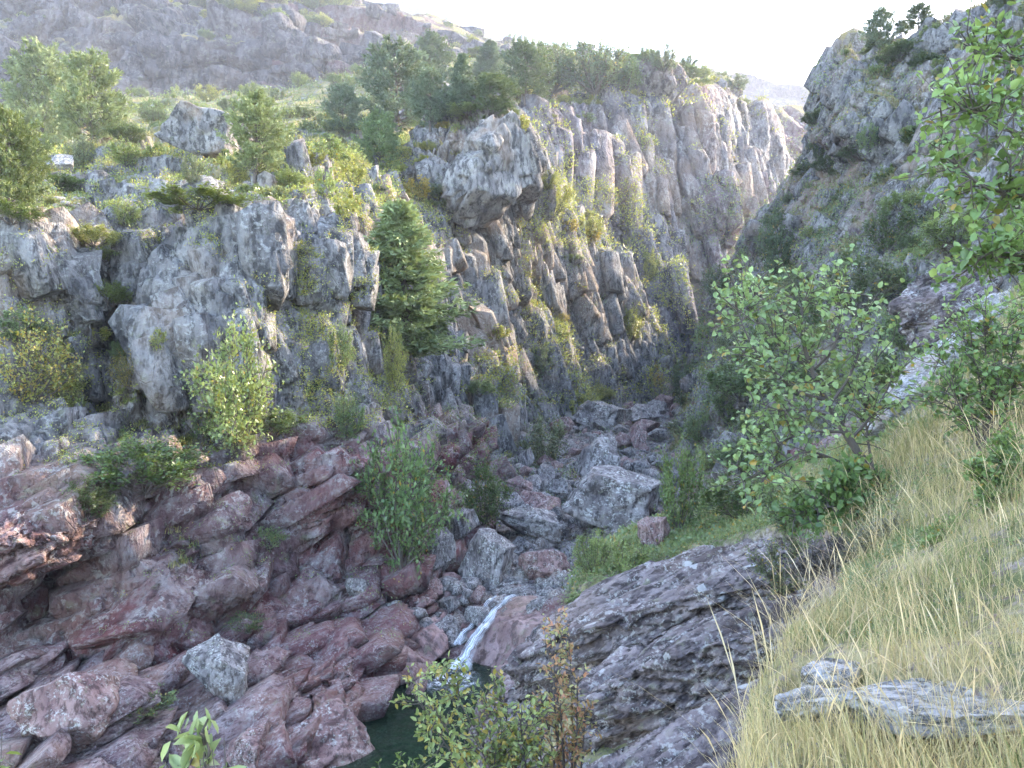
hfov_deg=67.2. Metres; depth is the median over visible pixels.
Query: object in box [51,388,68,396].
bush
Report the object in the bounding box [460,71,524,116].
pine tree
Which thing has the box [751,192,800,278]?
dark shrub
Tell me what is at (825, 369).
leafy shrub
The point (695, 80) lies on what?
bush
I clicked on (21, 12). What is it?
distant bush
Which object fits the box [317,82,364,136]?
pine tree
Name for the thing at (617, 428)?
boulder
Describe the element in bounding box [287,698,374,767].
boulder
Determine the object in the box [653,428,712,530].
leafy shrub
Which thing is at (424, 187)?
leafy shrub
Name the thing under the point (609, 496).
boulder
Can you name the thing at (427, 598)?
rock slab
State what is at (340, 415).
leafy shrub
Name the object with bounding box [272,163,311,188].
leafy shrub
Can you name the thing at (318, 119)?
shrub
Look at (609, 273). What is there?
cliff blocks
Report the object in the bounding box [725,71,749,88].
shrub
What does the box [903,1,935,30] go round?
pine tree
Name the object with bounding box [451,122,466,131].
bush
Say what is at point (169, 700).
fern clump
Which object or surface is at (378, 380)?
cliff greenery
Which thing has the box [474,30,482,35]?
distant bush
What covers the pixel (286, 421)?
leafy shrub
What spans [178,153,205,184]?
leafy shrub
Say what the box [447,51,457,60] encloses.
shrub
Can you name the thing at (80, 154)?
leafy shrub
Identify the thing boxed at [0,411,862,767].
stream bed
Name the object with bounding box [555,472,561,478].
boulder
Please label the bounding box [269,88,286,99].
shrub
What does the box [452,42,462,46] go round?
distant bush
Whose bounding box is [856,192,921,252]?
leafy shrub
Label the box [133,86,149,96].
shrub
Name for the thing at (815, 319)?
leafy shrub
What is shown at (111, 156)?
bush
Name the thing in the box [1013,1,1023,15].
bush
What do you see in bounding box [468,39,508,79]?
spruce tree
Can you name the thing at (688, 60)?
broadleaf tree
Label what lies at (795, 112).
cliff
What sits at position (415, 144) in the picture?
grass
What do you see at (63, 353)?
twiggy shrub
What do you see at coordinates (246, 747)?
boulder
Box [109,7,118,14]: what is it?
distant bush
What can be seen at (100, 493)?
juniper bush
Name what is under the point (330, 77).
shrub
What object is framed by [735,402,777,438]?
leafy shrub
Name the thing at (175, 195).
juniper bush
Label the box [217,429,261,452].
dry tuft
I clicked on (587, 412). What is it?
boulder
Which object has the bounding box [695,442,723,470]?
leafy shrub
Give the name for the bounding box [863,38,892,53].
bush
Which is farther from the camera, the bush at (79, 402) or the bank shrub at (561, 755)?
the bush at (79, 402)
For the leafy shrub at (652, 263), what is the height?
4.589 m
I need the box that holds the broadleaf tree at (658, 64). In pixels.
[645,40,679,78]
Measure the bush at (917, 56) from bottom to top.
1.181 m
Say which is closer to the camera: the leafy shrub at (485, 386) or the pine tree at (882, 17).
the leafy shrub at (485, 386)
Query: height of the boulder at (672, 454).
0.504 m
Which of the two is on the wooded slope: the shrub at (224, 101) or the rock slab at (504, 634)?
the shrub at (224, 101)
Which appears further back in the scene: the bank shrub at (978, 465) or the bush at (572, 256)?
the bush at (572, 256)
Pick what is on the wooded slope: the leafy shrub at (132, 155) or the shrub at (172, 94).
the shrub at (172, 94)
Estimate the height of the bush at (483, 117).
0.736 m
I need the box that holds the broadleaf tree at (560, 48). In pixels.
[548,39,575,63]
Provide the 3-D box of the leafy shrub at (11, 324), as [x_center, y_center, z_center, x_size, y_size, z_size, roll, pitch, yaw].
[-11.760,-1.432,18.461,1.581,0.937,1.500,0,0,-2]
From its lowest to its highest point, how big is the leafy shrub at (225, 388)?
3.741 m
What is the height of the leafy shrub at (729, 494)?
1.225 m
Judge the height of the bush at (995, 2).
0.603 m
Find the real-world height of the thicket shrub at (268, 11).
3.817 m
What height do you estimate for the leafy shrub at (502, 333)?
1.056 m
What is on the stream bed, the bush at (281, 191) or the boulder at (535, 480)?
the boulder at (535, 480)
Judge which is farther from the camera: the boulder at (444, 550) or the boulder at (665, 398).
the boulder at (665, 398)
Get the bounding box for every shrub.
[0,304,61,342]
[0,306,101,404]
[0,728,21,767]
[1,99,28,110]
[34,132,63,147]
[49,136,66,148]
[61,129,98,170]
[64,219,126,246]
[92,279,135,306]
[92,326,112,342]
[97,244,120,262]
[103,119,150,142]
[103,135,152,166]
[103,347,135,389]
[109,198,144,226]
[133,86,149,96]
[134,95,166,120]
[141,107,170,121]
[148,327,166,350]
[158,98,171,106]
[159,707,246,767]
[163,90,176,98]
[169,83,182,94]
[173,302,288,458]
[174,385,220,441]
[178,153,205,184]
[188,0,205,7]
[192,102,210,107]
[194,83,221,101]
[198,9,206,17]
[216,96,240,111]
[219,146,249,184]
[224,0,240,9]
[235,3,254,12]
[240,81,269,97]
[243,0,267,10]
[243,403,312,436]
[250,0,259,11]
[261,8,273,16]
[264,85,278,92]
[265,7,289,17]
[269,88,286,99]
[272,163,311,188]
[274,0,289,3]
[284,107,299,118]
[289,71,312,86]
[290,0,307,5]
[291,105,315,117]
[293,239,320,258]
[297,118,313,128]
[299,9,314,17]
[303,0,327,9]
[303,14,324,24]
[306,116,322,128]
[312,10,335,26]
[314,134,346,161]
[314,165,336,199]
[316,111,330,120]
[322,122,334,131]
[324,72,342,83]
[324,318,356,374]
[326,0,348,5]
[328,384,366,440]
[329,185,362,223]
[331,114,353,131]
[335,73,355,87]
[336,152,369,183]
[339,128,352,136]
[342,0,354,4]
[348,63,359,72]
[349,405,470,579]
[350,459,388,501]
[353,68,368,77]
[368,93,375,102]
[371,751,419,767]
[381,318,408,392]
[389,650,556,767]
[402,174,433,200]
[413,180,443,200]
[437,198,452,212]
[446,66,452,77]
[446,100,488,121]
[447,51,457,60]
[456,453,518,526]
[464,377,497,396]
[465,45,480,57]
[486,323,513,340]
[515,411,571,467]
[519,114,533,130]
[526,606,603,767]
[532,338,555,377]
[541,170,560,190]
[541,174,577,218]
[559,590,580,604]
[562,219,579,232]
[568,525,614,575]
[569,383,604,414]
[576,111,596,121]
[579,210,609,238]
[585,227,601,246]
[589,563,616,581]
[593,381,616,399]
[607,531,654,571]
[623,303,648,341]
[642,245,660,279]
[649,364,663,392]
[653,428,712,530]
[665,355,698,407]
[682,409,710,441]
[683,63,704,77]
[691,355,774,401]
[694,466,783,520]
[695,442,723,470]
[696,259,730,304]
[699,62,711,77]
[708,388,739,421]
[712,326,750,361]
[712,435,764,471]
[716,69,728,75]
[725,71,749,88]
[735,359,775,401]
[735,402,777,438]
[742,527,812,599]
[747,310,795,349]
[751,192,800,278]
[751,477,816,532]
[762,355,814,396]
[768,451,897,537]
[778,265,811,301]
[781,530,859,585]
[783,283,831,328]
[805,153,834,172]
[806,139,823,159]
[818,239,903,314]
[820,358,862,401]
[829,507,911,570]
[833,144,862,162]
[847,247,911,301]
[855,122,878,150]
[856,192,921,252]
[857,343,899,384]
[866,35,921,67]
[871,294,909,351]
[876,189,924,210]
[895,264,928,290]
[902,282,1023,450]
[910,202,988,246]
[915,513,960,549]
[960,416,1023,517]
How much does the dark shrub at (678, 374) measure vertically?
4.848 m
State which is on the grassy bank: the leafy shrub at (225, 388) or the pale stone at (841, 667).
the pale stone at (841, 667)
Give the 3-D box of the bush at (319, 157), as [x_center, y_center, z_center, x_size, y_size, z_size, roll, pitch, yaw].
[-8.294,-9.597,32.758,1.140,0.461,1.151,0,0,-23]
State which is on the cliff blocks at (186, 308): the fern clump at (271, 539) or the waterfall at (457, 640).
the fern clump at (271, 539)
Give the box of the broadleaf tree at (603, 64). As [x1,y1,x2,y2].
[550,28,641,101]
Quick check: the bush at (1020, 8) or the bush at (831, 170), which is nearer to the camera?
the bush at (1020, 8)
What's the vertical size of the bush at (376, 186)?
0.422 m
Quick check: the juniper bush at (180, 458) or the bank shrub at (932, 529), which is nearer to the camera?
the bank shrub at (932, 529)
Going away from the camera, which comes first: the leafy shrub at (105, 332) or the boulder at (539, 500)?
the leafy shrub at (105, 332)
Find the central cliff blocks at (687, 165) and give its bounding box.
[395,84,792,366]
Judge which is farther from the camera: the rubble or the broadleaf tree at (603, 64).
the broadleaf tree at (603, 64)
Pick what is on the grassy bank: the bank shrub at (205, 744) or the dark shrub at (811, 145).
the bank shrub at (205, 744)
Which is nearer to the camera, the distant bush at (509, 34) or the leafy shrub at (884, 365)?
the leafy shrub at (884, 365)
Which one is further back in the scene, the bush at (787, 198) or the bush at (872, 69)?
the bush at (787, 198)
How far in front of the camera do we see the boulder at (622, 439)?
46.57 m
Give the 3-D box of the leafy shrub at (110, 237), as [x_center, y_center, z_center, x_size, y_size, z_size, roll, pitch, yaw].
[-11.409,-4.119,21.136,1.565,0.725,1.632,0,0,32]
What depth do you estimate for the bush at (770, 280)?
47.96 m
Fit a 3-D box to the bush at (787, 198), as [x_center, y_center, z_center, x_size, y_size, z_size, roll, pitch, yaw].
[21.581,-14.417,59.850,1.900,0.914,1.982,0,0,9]
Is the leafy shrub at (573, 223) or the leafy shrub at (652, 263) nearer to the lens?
the leafy shrub at (573, 223)
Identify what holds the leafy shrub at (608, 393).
on the cliff at (444, 154)
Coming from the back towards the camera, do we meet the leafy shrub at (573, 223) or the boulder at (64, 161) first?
the leafy shrub at (573, 223)
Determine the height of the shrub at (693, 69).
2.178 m
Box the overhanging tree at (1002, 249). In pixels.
[889,0,1023,324]
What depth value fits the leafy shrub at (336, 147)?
33.13 m
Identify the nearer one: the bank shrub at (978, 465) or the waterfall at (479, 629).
the bank shrub at (978, 465)
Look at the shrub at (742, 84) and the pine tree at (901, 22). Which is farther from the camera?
the shrub at (742, 84)
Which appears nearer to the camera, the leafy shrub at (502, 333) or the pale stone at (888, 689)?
the pale stone at (888, 689)
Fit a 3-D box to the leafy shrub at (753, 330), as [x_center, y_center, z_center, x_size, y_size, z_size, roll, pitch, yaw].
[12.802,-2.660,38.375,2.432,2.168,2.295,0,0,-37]
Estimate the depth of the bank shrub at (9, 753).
2.82 m
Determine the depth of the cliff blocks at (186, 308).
19.47 m
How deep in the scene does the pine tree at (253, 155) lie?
28.23 m
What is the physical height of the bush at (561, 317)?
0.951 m
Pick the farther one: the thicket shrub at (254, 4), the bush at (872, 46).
the thicket shrub at (254, 4)
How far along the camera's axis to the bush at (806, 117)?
50.88 m
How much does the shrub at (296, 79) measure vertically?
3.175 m
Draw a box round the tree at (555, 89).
[526,33,582,99]
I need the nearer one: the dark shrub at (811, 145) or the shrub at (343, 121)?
the dark shrub at (811, 145)
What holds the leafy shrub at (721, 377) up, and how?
on the cliff at (851, 35)
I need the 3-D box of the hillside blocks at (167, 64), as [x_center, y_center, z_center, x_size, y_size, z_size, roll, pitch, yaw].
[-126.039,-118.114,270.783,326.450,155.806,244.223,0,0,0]
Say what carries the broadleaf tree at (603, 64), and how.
on the central cliff at (760, 130)
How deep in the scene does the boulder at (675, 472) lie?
33.55 m
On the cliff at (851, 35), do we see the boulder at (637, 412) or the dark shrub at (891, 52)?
the dark shrub at (891, 52)
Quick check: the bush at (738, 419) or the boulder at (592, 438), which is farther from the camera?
the boulder at (592, 438)
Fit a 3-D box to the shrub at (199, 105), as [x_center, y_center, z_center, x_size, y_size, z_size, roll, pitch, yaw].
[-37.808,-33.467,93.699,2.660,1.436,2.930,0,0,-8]
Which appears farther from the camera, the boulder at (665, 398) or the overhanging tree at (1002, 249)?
the boulder at (665, 398)
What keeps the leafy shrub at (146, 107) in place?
on the wooded slope
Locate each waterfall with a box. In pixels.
[449,594,516,669]
[452,596,496,645]
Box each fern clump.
[125,683,178,723]
[223,607,269,633]
[252,525,290,548]
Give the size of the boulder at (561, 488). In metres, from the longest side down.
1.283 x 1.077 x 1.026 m
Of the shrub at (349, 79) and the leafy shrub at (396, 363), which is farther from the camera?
the shrub at (349, 79)
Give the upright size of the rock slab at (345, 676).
3.377 m
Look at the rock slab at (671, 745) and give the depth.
6.18 m
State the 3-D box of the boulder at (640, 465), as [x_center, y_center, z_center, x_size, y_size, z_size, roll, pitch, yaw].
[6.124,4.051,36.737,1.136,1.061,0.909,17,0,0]
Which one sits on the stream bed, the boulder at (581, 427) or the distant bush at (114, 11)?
the boulder at (581, 427)
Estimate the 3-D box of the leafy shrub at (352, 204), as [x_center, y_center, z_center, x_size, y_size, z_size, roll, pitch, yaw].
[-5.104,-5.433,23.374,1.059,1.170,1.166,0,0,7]
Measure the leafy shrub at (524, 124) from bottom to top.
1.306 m
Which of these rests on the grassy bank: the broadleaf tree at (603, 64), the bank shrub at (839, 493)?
the bank shrub at (839, 493)
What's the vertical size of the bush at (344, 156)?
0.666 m
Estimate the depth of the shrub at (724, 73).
159.86 m
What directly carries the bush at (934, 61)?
on the cliff at (851, 35)
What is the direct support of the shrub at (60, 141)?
on the wooded slope
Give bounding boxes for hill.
[711,68,809,107]
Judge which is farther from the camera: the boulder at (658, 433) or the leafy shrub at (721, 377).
the boulder at (658, 433)
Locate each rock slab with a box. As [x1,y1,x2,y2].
[0,510,99,589]
[280,658,355,693]
[360,589,439,624]
[374,572,460,687]
[459,595,547,676]
[501,538,803,755]
[548,589,825,766]
[560,676,763,767]
[862,286,1015,442]
[887,265,1002,347]
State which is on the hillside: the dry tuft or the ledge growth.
the ledge growth
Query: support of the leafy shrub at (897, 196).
on the cliff blocks at (831, 93)
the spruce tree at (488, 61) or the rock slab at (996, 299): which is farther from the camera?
the spruce tree at (488, 61)
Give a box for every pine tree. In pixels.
[0,35,76,140]
[0,103,57,217]
[36,44,139,145]
[214,87,295,181]
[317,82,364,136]
[347,106,405,169]
[355,33,434,131]
[403,66,452,131]
[411,27,454,77]
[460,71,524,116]
[497,37,556,104]
[857,5,903,53]
[893,19,910,35]
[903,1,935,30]
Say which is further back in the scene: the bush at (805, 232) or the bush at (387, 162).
the bush at (387, 162)
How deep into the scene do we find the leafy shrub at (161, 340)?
19.06 m
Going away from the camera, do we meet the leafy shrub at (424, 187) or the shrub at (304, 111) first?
the leafy shrub at (424, 187)
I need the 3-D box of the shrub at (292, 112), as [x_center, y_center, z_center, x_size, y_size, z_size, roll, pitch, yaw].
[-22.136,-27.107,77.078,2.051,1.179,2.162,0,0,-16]
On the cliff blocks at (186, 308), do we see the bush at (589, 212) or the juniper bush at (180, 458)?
the juniper bush at (180, 458)
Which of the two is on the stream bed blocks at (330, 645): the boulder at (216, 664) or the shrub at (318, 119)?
the boulder at (216, 664)
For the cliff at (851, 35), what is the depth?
42.14 m
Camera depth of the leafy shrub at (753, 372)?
34.18 m
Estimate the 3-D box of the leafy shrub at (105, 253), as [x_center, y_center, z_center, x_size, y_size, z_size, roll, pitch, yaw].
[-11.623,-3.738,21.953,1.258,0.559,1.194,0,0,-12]
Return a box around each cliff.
[0,131,464,576]
[368,116,684,424]
[509,56,790,347]
[669,0,1023,484]
[749,103,806,163]
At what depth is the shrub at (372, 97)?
96.02 m
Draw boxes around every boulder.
[6,671,119,753]
[46,154,73,171]
[154,100,254,160]
[181,633,249,704]
[226,720,272,767]
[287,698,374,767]
[344,578,369,595]
[405,676,427,694]
[417,577,442,598]
[428,526,455,571]
[435,614,460,648]
[439,595,459,613]
[440,110,537,229]
[446,508,479,539]
[458,528,515,591]
[461,479,483,498]
[464,606,491,625]
[468,585,485,603]
[477,570,490,583]
[490,454,500,460]
[496,504,562,542]
[498,491,524,511]
[502,475,532,494]
[512,536,525,555]
[518,447,534,466]
[518,466,532,476]
[518,550,569,579]
[519,490,557,509]
[525,474,541,490]
[535,464,554,480]
[537,454,563,468]
[540,478,571,499]
[549,417,573,434]
[550,496,560,507]
[551,506,564,521]
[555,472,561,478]
[557,458,566,464]
[562,465,660,529]
[565,439,575,447]
[566,448,581,455]
[571,400,624,427]
[572,425,579,432]
[574,434,620,476]
[578,425,589,432]
[589,435,597,442]
[593,419,609,430]
[604,432,614,436]
[613,424,628,433]
[615,431,631,449]
[620,457,633,466]
[621,447,635,456]
[623,401,633,408]
[625,404,659,423]
[628,422,647,449]
[629,421,639,431]
[630,458,651,471]
[637,516,670,546]
[638,445,648,450]
[640,419,659,434]
[641,468,661,479]
[647,399,665,413]
[648,428,667,441]
[654,393,672,408]
[654,454,675,469]
[663,468,679,481]
[669,404,681,415]
[670,452,682,458]
[672,406,682,416]
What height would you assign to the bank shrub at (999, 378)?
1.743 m
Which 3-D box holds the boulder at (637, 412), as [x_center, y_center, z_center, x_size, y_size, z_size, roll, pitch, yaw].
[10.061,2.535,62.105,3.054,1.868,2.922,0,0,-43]
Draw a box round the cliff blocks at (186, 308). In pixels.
[0,136,515,667]
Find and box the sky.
[370,0,984,85]
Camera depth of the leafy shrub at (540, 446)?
39.61 m
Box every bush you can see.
[0,195,51,224]
[12,169,84,193]
[14,11,30,16]
[44,196,60,204]
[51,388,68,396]
[56,381,79,393]
[61,429,216,495]
[61,474,120,521]
[66,400,87,406]
[80,139,100,150]
[103,10,111,15]
[106,345,126,357]
[107,340,120,349]
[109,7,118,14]
[109,146,139,161]
[140,181,270,213]
[143,141,168,155]
[197,26,205,36]
[200,28,215,39]
[219,148,237,157]
[234,0,242,7]
[237,182,268,193]
[264,184,285,197]
[308,152,327,162]
[319,133,334,140]
[324,134,348,145]
[328,149,349,160]
[372,183,386,190]
[377,156,405,170]
[395,146,413,157]
[412,153,426,165]
[417,155,429,160]
[419,138,438,150]
[421,199,441,206]
[433,120,450,128]
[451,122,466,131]
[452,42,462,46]
[467,34,479,41]
[468,113,487,121]
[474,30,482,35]
[504,33,517,40]
[511,107,523,114]
[517,34,528,40]
[529,37,542,42]
[554,312,569,320]
[557,94,569,101]
[564,253,586,260]
[584,209,594,217]
[664,416,684,436]
[688,78,699,83]
[700,75,708,84]
[731,413,749,425]
[760,214,778,228]
[763,278,778,285]
[777,193,792,204]
[785,257,795,268]
[789,159,810,177]
[798,225,825,238]
[800,107,819,125]
[814,322,834,332]
[814,365,824,374]
[827,164,836,175]
[829,189,842,202]
[839,48,850,55]
[856,44,871,55]
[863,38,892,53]
[866,58,892,78]
[871,163,893,182]
[896,233,924,250]
[897,125,913,143]
[897,125,917,142]
[897,246,913,260]
[906,47,942,66]
[907,118,918,133]
[914,161,929,172]
[919,18,940,36]
[927,137,951,149]
[929,65,942,75]
[931,58,943,67]
[941,7,961,22]
[975,141,1000,153]
[988,0,1014,7]
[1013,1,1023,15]
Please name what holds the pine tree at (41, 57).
on the wooded slope
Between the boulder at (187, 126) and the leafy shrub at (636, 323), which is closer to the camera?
the boulder at (187, 126)
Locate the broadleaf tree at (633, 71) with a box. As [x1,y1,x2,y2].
[610,47,647,99]
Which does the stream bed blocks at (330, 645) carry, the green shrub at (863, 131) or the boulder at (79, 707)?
the boulder at (79, 707)
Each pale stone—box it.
[774,685,846,722]
[800,658,860,688]
[838,678,1023,738]
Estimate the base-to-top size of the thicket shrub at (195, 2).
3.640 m
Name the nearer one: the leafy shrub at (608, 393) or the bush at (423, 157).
the bush at (423, 157)
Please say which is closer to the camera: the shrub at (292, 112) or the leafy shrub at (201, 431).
the leafy shrub at (201, 431)
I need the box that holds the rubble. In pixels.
[374,408,697,643]
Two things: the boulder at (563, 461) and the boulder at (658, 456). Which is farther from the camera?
the boulder at (563, 461)
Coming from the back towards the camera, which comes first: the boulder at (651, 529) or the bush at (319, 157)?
the bush at (319, 157)
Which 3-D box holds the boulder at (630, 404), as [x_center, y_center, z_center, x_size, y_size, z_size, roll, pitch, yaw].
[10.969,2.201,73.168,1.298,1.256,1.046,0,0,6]
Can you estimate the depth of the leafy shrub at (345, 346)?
22.02 m
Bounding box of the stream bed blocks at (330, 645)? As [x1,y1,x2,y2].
[0,557,437,767]
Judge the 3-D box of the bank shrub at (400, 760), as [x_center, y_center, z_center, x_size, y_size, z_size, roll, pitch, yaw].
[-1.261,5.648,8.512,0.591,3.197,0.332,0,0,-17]
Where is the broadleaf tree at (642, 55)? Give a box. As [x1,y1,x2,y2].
[633,45,656,62]
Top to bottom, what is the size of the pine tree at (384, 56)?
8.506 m
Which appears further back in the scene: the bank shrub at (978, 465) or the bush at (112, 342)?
the bush at (112, 342)
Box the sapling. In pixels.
[698,243,934,522]
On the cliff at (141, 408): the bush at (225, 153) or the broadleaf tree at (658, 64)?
the bush at (225, 153)
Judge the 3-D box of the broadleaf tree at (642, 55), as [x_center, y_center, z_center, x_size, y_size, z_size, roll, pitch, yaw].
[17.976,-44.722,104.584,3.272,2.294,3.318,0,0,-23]
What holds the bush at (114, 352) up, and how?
on the cliff at (141, 408)
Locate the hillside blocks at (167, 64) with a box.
[0,0,594,102]
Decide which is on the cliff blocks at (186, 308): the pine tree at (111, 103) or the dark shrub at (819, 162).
the pine tree at (111, 103)
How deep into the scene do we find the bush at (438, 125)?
51.22 m
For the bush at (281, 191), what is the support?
on the cliff at (141, 408)
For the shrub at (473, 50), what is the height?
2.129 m
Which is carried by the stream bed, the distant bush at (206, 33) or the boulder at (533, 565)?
the boulder at (533, 565)
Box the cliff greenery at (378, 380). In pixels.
[0,74,802,468]
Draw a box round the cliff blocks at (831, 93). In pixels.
[676,1,1023,499]
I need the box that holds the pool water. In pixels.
[334,658,498,767]
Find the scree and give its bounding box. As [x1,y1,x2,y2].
[27,163,272,210]
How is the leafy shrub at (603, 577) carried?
on the grassy bank
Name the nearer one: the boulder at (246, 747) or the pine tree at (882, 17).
the boulder at (246, 747)
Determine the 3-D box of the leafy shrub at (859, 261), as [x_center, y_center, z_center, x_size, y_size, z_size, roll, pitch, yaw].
[12.565,-3.862,27.814,2.984,2.785,2.816,0,0,6]
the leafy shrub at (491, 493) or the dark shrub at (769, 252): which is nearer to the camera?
the leafy shrub at (491, 493)
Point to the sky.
(774, 41)
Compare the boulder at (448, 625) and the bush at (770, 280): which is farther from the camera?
the bush at (770, 280)
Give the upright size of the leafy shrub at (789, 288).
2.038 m
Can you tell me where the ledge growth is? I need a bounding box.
[2,1,781,439]
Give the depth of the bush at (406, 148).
48.67 m
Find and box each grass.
[1,0,1023,767]
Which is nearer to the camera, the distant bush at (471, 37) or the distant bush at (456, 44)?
the distant bush at (456, 44)
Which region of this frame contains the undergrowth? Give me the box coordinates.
[1,51,1023,640]
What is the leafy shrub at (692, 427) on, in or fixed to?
on the cliff at (851, 35)
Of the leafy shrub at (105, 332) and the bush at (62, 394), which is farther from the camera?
the leafy shrub at (105, 332)
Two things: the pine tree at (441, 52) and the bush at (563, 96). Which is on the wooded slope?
the pine tree at (441, 52)
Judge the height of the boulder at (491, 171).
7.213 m
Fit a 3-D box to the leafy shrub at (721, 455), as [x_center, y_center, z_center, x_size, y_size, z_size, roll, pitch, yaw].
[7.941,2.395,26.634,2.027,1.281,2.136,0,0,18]
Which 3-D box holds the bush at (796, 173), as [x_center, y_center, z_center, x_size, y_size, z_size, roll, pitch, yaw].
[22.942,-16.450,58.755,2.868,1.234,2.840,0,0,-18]
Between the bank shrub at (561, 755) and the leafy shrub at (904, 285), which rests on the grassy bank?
the bank shrub at (561, 755)
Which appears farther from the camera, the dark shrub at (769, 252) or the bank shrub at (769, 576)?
the dark shrub at (769, 252)
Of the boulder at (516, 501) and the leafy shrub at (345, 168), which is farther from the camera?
the leafy shrub at (345, 168)
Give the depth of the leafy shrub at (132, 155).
35.48 m
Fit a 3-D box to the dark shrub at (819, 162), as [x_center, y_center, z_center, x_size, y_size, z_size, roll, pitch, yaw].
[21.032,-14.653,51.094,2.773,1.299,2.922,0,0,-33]
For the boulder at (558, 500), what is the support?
on the stream bed
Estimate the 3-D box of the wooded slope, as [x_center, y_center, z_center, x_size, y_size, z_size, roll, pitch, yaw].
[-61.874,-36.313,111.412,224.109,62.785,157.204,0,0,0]
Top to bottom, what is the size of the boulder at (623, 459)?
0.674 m
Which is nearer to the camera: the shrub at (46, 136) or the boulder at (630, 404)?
the shrub at (46, 136)
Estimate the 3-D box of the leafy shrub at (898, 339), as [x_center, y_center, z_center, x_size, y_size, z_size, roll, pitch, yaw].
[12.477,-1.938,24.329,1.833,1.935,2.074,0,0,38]
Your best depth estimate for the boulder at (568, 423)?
50.48 m
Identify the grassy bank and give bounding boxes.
[544,294,1023,767]
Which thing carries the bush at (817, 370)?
on the cliff at (851, 35)
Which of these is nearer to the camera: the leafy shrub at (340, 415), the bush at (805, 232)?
the leafy shrub at (340, 415)
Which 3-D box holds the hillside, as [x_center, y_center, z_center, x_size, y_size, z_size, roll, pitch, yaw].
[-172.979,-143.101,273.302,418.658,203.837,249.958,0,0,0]
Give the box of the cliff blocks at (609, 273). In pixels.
[409,81,691,458]
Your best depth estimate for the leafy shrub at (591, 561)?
15.21 m
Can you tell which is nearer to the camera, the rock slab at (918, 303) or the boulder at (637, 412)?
the rock slab at (918, 303)
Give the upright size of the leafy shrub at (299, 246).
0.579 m
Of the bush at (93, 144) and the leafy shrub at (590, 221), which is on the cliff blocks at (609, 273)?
the leafy shrub at (590, 221)
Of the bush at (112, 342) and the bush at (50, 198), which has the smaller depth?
the bush at (112, 342)
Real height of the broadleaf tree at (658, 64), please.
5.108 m
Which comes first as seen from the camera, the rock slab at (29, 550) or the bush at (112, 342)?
the rock slab at (29, 550)
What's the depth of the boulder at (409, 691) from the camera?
16.27 m
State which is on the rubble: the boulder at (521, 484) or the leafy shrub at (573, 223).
the boulder at (521, 484)
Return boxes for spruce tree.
[363,197,488,364]
[438,52,476,119]
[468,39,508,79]
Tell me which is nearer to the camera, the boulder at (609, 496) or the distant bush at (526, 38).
the boulder at (609, 496)
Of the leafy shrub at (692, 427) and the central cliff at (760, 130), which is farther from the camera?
the central cliff at (760, 130)
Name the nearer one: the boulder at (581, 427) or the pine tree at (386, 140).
the pine tree at (386, 140)
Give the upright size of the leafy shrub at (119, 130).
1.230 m
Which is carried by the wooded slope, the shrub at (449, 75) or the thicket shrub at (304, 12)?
the shrub at (449, 75)
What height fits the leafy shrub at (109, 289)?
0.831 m
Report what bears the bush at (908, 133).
on the cliff at (851, 35)
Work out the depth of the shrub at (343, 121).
62.21 m
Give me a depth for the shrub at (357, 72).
125.68 m
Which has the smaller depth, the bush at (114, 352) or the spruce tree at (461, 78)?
the bush at (114, 352)
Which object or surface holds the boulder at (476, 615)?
on the rock slab at (504, 634)
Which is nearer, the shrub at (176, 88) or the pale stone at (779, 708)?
the pale stone at (779, 708)
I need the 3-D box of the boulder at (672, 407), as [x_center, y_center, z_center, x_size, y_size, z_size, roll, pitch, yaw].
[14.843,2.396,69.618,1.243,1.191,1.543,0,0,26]
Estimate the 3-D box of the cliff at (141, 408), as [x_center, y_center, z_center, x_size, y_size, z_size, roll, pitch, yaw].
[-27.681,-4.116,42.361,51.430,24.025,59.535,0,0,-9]
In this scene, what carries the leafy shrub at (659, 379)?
on the cliff blocks at (609, 273)
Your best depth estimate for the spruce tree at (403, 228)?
27.37 m
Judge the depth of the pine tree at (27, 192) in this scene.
19.84 m
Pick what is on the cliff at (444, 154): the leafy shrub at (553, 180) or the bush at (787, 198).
the leafy shrub at (553, 180)
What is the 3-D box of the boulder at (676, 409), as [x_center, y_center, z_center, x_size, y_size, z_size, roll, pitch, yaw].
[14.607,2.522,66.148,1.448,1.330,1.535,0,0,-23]
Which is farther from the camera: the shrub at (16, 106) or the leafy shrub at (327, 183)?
the shrub at (16, 106)
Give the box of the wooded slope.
[1,57,742,155]
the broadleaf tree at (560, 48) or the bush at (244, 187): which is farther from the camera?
the broadleaf tree at (560, 48)
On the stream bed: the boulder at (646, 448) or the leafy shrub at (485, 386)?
the boulder at (646, 448)
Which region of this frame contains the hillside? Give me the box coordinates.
[0,0,572,104]
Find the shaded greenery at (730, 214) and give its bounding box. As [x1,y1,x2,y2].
[0,52,964,640]
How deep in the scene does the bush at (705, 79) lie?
124.60 m
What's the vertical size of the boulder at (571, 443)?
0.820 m
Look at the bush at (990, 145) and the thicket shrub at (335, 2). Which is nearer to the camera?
the bush at (990, 145)
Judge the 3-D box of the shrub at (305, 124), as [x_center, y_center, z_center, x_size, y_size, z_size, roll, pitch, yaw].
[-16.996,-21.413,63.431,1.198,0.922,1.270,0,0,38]
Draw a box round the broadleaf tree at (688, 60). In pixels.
[679,54,701,66]
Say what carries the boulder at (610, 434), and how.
on the stream bed
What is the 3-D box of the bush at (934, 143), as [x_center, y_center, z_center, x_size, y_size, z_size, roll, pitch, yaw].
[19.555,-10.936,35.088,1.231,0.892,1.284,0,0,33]
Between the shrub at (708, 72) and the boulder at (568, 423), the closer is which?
the boulder at (568, 423)

